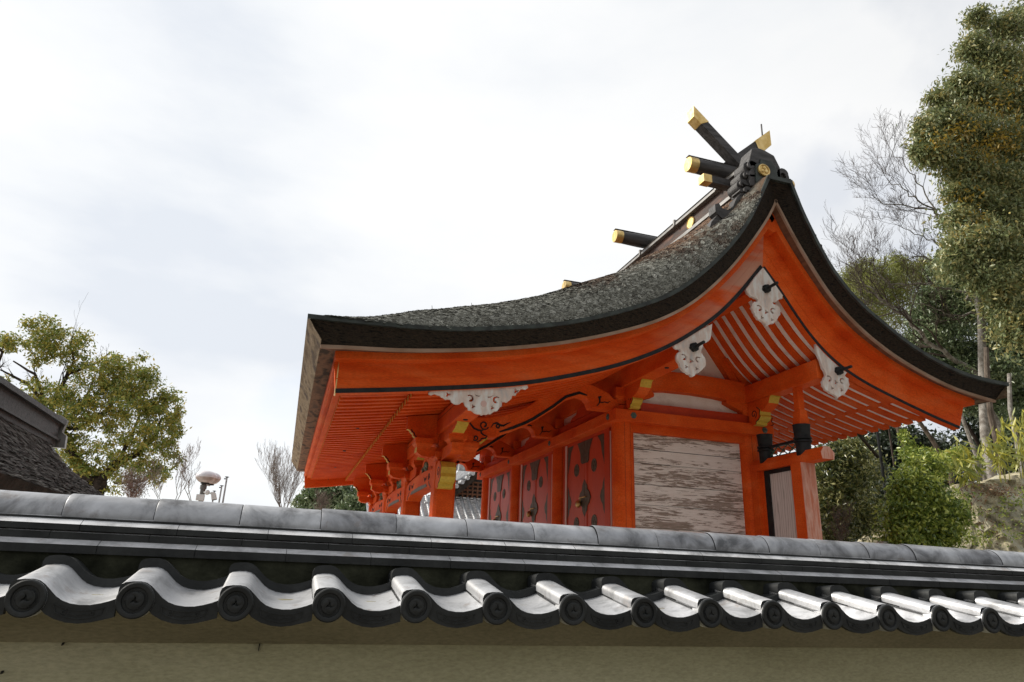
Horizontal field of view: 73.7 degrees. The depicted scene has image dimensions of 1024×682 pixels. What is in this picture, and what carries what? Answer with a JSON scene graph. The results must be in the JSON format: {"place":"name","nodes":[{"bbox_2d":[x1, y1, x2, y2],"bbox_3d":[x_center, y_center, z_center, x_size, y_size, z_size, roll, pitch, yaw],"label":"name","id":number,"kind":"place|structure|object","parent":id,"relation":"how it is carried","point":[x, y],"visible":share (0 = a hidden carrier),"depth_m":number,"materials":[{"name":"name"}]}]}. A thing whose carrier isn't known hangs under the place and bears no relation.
{"place":"outdoors","nodes":[
{"label":"outdoors","id":0,"kind":"place"},
{"bbox_2d":[0,0,1023,507],"label":"sky","id":1,"kind":"structure","parent":0,"point":[215,176],"materials":[{"name":"white"}]},
{"bbox_2d":[291,106,1009,539],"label":"shrine hall","id":2,"kind":"structure","parent":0,"point":[711,354],"depth_m":11.85,"materials":[{"name":"orange wood"}]},
{"bbox_2d":[489,476,499,520],"bbox_3d":[-0.539,5.448,19.068,0.175,3.265,1.000,8,-20,-16],"label":"door leaf","id":3,"kind":"structure","parent":2,"relation":"in","point":[494,495],"depth_m":19.45,"materials":[{"name":"red paint"}]},
{"bbox_2d":[498,472,509,520],"bbox_3d":[-0.231,5.202,18.311,0.078,3.265,0.896,8,-20,-16],"label":"door leaf","id":4,"kind":"structure","parent":2,"relation":"in","point":[503,505],"depth_m":18.64,"materials":[{"name":"red paint"}]},
{"bbox_2d":[522,461,534,522],"bbox_3d":[0.359,4.581,16.428,0.175,3.265,1.000,8,-20,-16],"label":"door leaf","id":5,"kind":"structure","parent":2,"relation":"in","point":[528,470],"depth_m":16.77,"materials":[{"name":"red paint"}]},
{"bbox_2d":[533,456,547,523],"bbox_3d":[0.668,4.335,15.672,0.078,3.265,0.896,8,-20,-16],"label":"door leaf","id":6,"kind":"structure","parent":2,"relation":"in","point":[541,465],"depth_m":15.95,"materials":[{"name":"red paint"}]},
{"bbox_2d":[567,441,585,525],"bbox_3d":[1.283,3.691,13.716,0.175,3.265,1.000,8,-20,-16],"label":"door leaf","id":7,"kind":"structure","parent":2,"relation":"in","point":[576,453],"depth_m":14.01,"materials":[{"name":"red paint"}]},
{"bbox_2d":[584,434,604,526],"bbox_3d":[1.591,3.444,12.960,0.078,3.265,0.896,8,-20,-16],"label":"door leaf","id":8,"kind":"structure","parent":2,"relation":"in","point":[594,483],"depth_m":13.20,"materials":[{"name":"red paint"}]},
{"bbox_2d":[821,107,1004,435],"bbox_3d":[16.661,-3.763,29.041,11.368,15.094,4.860,8,-20,-16],"label":"bare tree","id":9,"kind":"object","parent":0,"point":[939,347],"visible":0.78,"depth_m":28.19,"materials":[{"name":"grey plant"}]},
{"bbox_2d":[857,472,1023,551],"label":"hillside","id":10,"kind":"structure","parent":0,"point":[1018,544],"depth_m":16.92,"materials":[{"name":"beige soil"}]},
{"bbox_2d":[917,422,954,485],"bbox_3d":[14.482,3.781,23.599,1.564,4.074,0.172,8,-20,-16],"label":"slope tree","id":11,"kind":"object","parent":10,"relation":"on","point":[929,436],"visible":0.24,"depth_m":23.70,"materials":[{"name":"brown plant"}]},
{"bbox_2d":[939,435,997,488],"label":"bamboo grass","id":12,"kind":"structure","parent":10,"relation":"on","point":[970,472],"depth_m":16.67,"materials":[{"name":"green plant"}]},
{"bbox_2d":[952,478,994,505],"bbox_3d":[10.927,3.824,16.100,1.817,1.276,0.184,12,-21,-26],"label":"fallen branch","id":13,"kind":"object","parent":10,"relation":"on","point":[976,484],"visible":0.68,"depth_m":16.20,"materials":[{"name":"brown wood"}]},
{"bbox_2d":[961,413,986,479],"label":"slope tree","id":14,"kind":"object","parent":10,"relation":"on","point":[968,434],"visible":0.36,"depth_m":22.93,"materials":[{"name":"grey plant"}]},
{"bbox_2d":[973,461,982,480],"bbox_3d":[11.806,3.297,17.323,0.239,0.531,0.287,8,-20,-16],"label":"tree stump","id":15,"kind":"object","parent":10,"relation":"on","point":[981,478],"visible":0.24,"depth_m":17.25,"materials":[{"name":"brown plant"}]},
{"bbox_2d":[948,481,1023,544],"bbox_3d":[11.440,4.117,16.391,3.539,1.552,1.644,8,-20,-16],"label":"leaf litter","id":16,"kind":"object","parent":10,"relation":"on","point":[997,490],"visible":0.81,"depth_m":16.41,"materials":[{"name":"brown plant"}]},
{"bbox_2d":[951,485,1023,548],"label":"ground ivy","id":17,"kind":"object","parent":10,"relation":"on","point":[999,529],"visible":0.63,"depth_m":15.95,"materials":[{"name":"green plant"}]},
{"bbox_2d":[983,347,1005,474],"bbox_3d":[14.735,2.873,20.664,0.543,5.700,0.214,8,-20,-16],"label":"slope tree","id":18,"kind":"object","parent":10,"relation":"on","point":[991,416],"visible":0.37,"depth_m":20.81,"materials":[{"name":"grey plant"}]},
{"bbox_2d":[982,418,1023,482],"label":"bamboo grass","id":19,"kind":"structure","parent":10,"relation":"on","point":[1003,446],"depth_m":17.36,"materials":[{"name":"green plant"}]},
{"bbox_2d":[1004,408,1023,478],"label":"bamboo grass","id":20,"kind":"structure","parent":10,"relation":"on","point":[1019,450],"depth_m":17.74,"materials":[{"name":"green plant"}]},
{"bbox_2d":[1007,373,1023,471],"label":"slope tree","id":21,"kind":"object","parent":10,"relation":"on","point":[1009,398],"visible":0.55,"depth_m":22.56,"materials":[{"name":"grey plant"}]},
{"bbox_2d":[965,420,981,451],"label":"slope tree","id":22,"kind":"object","parent":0,"point":[975,438],"visible":0.16,"depth_m":29.80,"materials":[{"name":"brown plant"}]},
{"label":"gravel court","id":23,"kind":"structure","parent":0,"visible":0},
{"bbox_2d":[0,376,104,495],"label":"bark roofed hall","id":24,"kind":"structure","parent":23,"relation":"on","point":[33,436],"depth_m":9.94,"materials":[{"name":"black wood"}]},
{"bbox_2d":[0,292,191,495],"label":"camphor tree","id":25,"kind":"object","parent":23,"relation":"on","point":[119,390],"visible":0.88,"depth_m":29.90,"materials":[{"name":"green plant"}]},
{"bbox_2d":[115,464,157,498],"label":"budding tree","id":26,"kind":"object","parent":23,"relation":"on","point":[132,483],"visible":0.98,"depth_m":26.45,"materials":[{"name":"brown plant"}]},
{"bbox_2d":[146,452,170,499],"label":"bare sapling","id":27,"kind":"object","parent":23,"relation":"on","point":[157,482],"visible":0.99,"depth_m":24.86,"materials":[{"name":"plant"}]},
{"bbox_2d":[168,443,200,500],"bbox_3d":[-10.604,5.791,21.379,1.076,5.292,0.772,3,-19,-3],"label":"bare sapling","id":28,"kind":"object","parent":23,"relation":"on","point":[184,467],"visible":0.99,"depth_m":21.81,"materials":[{"name":"grey plant"}]},
{"bbox_2d":[174,441,200,499],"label":"bare sapling","id":29,"kind":"object","parent":23,"relation":"on","point":[183,474],"visible":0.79,"depth_m":23.43,"materials":[{"name":"grey plant"}]},
{"bbox_2d":[195,470,220,494],"bbox_3d":[-7.407,4.908,15.973,0.476,3.700,0.833,4,-19,-6],"label":"street lamp","id":30,"kind":"object","parent":23,"relation":"on","point":[205,478],"visible":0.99,"depth_m":16.22,"materials":[{"name":"grey paint"}]},
{"bbox_2d":[196,494,204,500],"bbox_3d":[-7.342,3.685,16.081,0.180,0.140,0.100,8,-20,-16],"label":"junction box","id":31,"kind":"object","parent":30,"relation":"attached to","point":[200,497],"visible":1,"depth_m":16.04,"materials":[{"name":"white plastic"}]},
{"bbox_2d":[203,490,216,500],"bbox_3d":[-7.137,3.647,16.141,0.320,0.242,0.140,8,-20,-16],"label":"security camera","id":32,"kind":"object","parent":30,"relation":"attached to","point":[213,495],"visible":1,"depth_m":16.10,"materials":[{"name":"white plastic"}]},
{"bbox_2d":[218,485,222,502],"bbox_3d":[-12.866,8.643,29.288,0.167,4.842,0.167,-7,-21,26],"label":"flagpole","id":33,"kind":"object","parent":23,"relation":"on","point":[220,493],"visible":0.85,"depth_m":29.93,"materials":[{"name":"metal"}]},
{"bbox_2d":[222,476,228,502],"bbox_3d":[-11.560,7.774,26.698,0.167,4.908,0.167,-7,-21,26],"label":"flagpole","id":34,"kind":"object","parent":23,"relation":"on","point":[227,477],"visible":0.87,"depth_m":27.31,"materials":[{"name":"metal"}]},
{"bbox_2d":[255,439,303,507],"bbox_3d":[-12.677,9.439,36.907,3.254,8.268,3.146,8,-20,-16],"label":"bare tree","id":35,"kind":"object","parent":23,"relation":"on","point":[276,474],"visible":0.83,"depth_m":37.37,"materials":[{"name":"grey plant"}]},
{"bbox_2d":[289,481,357,508],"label":"evergreen tree","id":36,"kind":"object","parent":23,"relation":"on","point":[304,498],"visible":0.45,"depth_m":40.98,"materials":[{"name":"green plant"}]},
{"bbox_2d":[311,489,339,509],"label":"budding tree","id":37,"kind":"object","parent":23,"relation":"on","point":[325,498],"visible":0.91,"depth_m":31.97,"materials":[{"name":"plant"}]},
{"bbox_2d":[327,493,366,511],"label":"evergreen tree","id":38,"kind":"object","parent":23,"relation":"on","point":[354,504],"visible":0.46,"depth_m":37.91,"materials":[{"name":"green plant"}]},
{"bbox_2d":[366,454,481,518],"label":"tile roofed hall","id":39,"kind":"structure","parent":23,"relation":"on","point":[468,495],"depth_m":34.25,"materials":[{"name":"white wood"}]},
{"bbox_2d":[827,501,855,540],"bbox_3d":[7.659,5.392,15.492,0.708,3.548,0.846,8,-20,-16],"label":"bare bush","id":40,"kind":"object","parent":23,"relation":"on","point":[839,529],"visible":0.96,"depth_m":15.84,"materials":[{"name":"brown plant"}]},
{"bbox_2d":[811,431,890,542],"bbox_3d":[9.355,5.218,18.748,3.948,6.100,2.595,8,-20,-16],"label":"glossy evergreen","id":41,"kind":"object","parent":23,"relation":"on","point":[841,476],"visible":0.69,"depth_m":18.66,"materials":[{"name":"green plant"}]},
{"bbox_2d":[833,236,895,467],"bbox_3d":[16.965,3.293,32.275,2.491,19.015,3.104,-6,-20,22],"label":"bare tree","id":42,"kind":"object","parent":23,"relation":"on","point":[890,438],"visible":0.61,"depth_m":34.12,"materials":[{"name":"plant"}]},
{"bbox_2d":[857,430,887,500],"bbox_3d":[8.342,4.312,15.670,0.128,5.753,2.578,-14,-25,39],"label":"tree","id":43,"kind":"object","parent":23,"relation":"on","point":[868,445],"visible":0.28,"depth_m":16.97,"materials":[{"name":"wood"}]},
{"bbox_2d":[815,408,1023,540],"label":"woodland","id":44,"kind":"object","parent":23,"relation":"on","point":[924,440],"visible":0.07,"depth_m":33.69,"materials":[{"name":"green plant"}]},
{"bbox_2d":[865,444,983,547],"bbox_3d":[8.841,4.499,14.818,3.554,4.886,2.169,8,-20,-16],"label":"leafy shrub","id":45,"kind":"object","parent":23,"relation":"on","point":[920,508],"visible":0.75,"depth_m":14.92,"materials":[{"name":"green plant"}]},
{"bbox_2d":[896,424,989,542],"bbox_3d":[11.127,4.991,17.219,2.734,5.667,0.932,8,-20,-16],"label":"leafy shrub","id":46,"kind":"object","parent":23,"relation":"on","point":[904,438],"visible":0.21,"depth_m":17.73,"materials":[{"name":"green plant"}]},
{"bbox_2d":[896,0,1023,478],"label":"broadleaf tree","id":47,"kind":"object","parent":23,"relation":"on","point":[966,141],"visible":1,"depth_m":26.68,"materials":[{"name":"green plant"}]},
{"bbox_2d":[897,250,1023,478],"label":"evergreen tree","id":48,"kind":"object","parent":23,"relation":"on","point":[952,339],"visible":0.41,"depth_m":29.36,"materials":[{"name":"green plant"}]},
{"bbox_3d":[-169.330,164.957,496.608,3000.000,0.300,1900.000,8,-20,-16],"label":"ground","id":49,"kind":"structure","parent":0,"visible":0},
{"bbox_2d":[0,490,1023,681],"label":"tiled wall","id":50,"kind":"structure","parent":49,"relation":"on","point":[97,588],"depth_m":2.40,"materials":[{"name":"tile"}]},
{"bbox_2d":[837,249,932,426],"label":"bamboo grove tree","id":51,"kind":"object","parent":49,"relation":"on","point":[895,278],"visible":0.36,"depth_m":49.86,"materials":[{"name":"green plant"}]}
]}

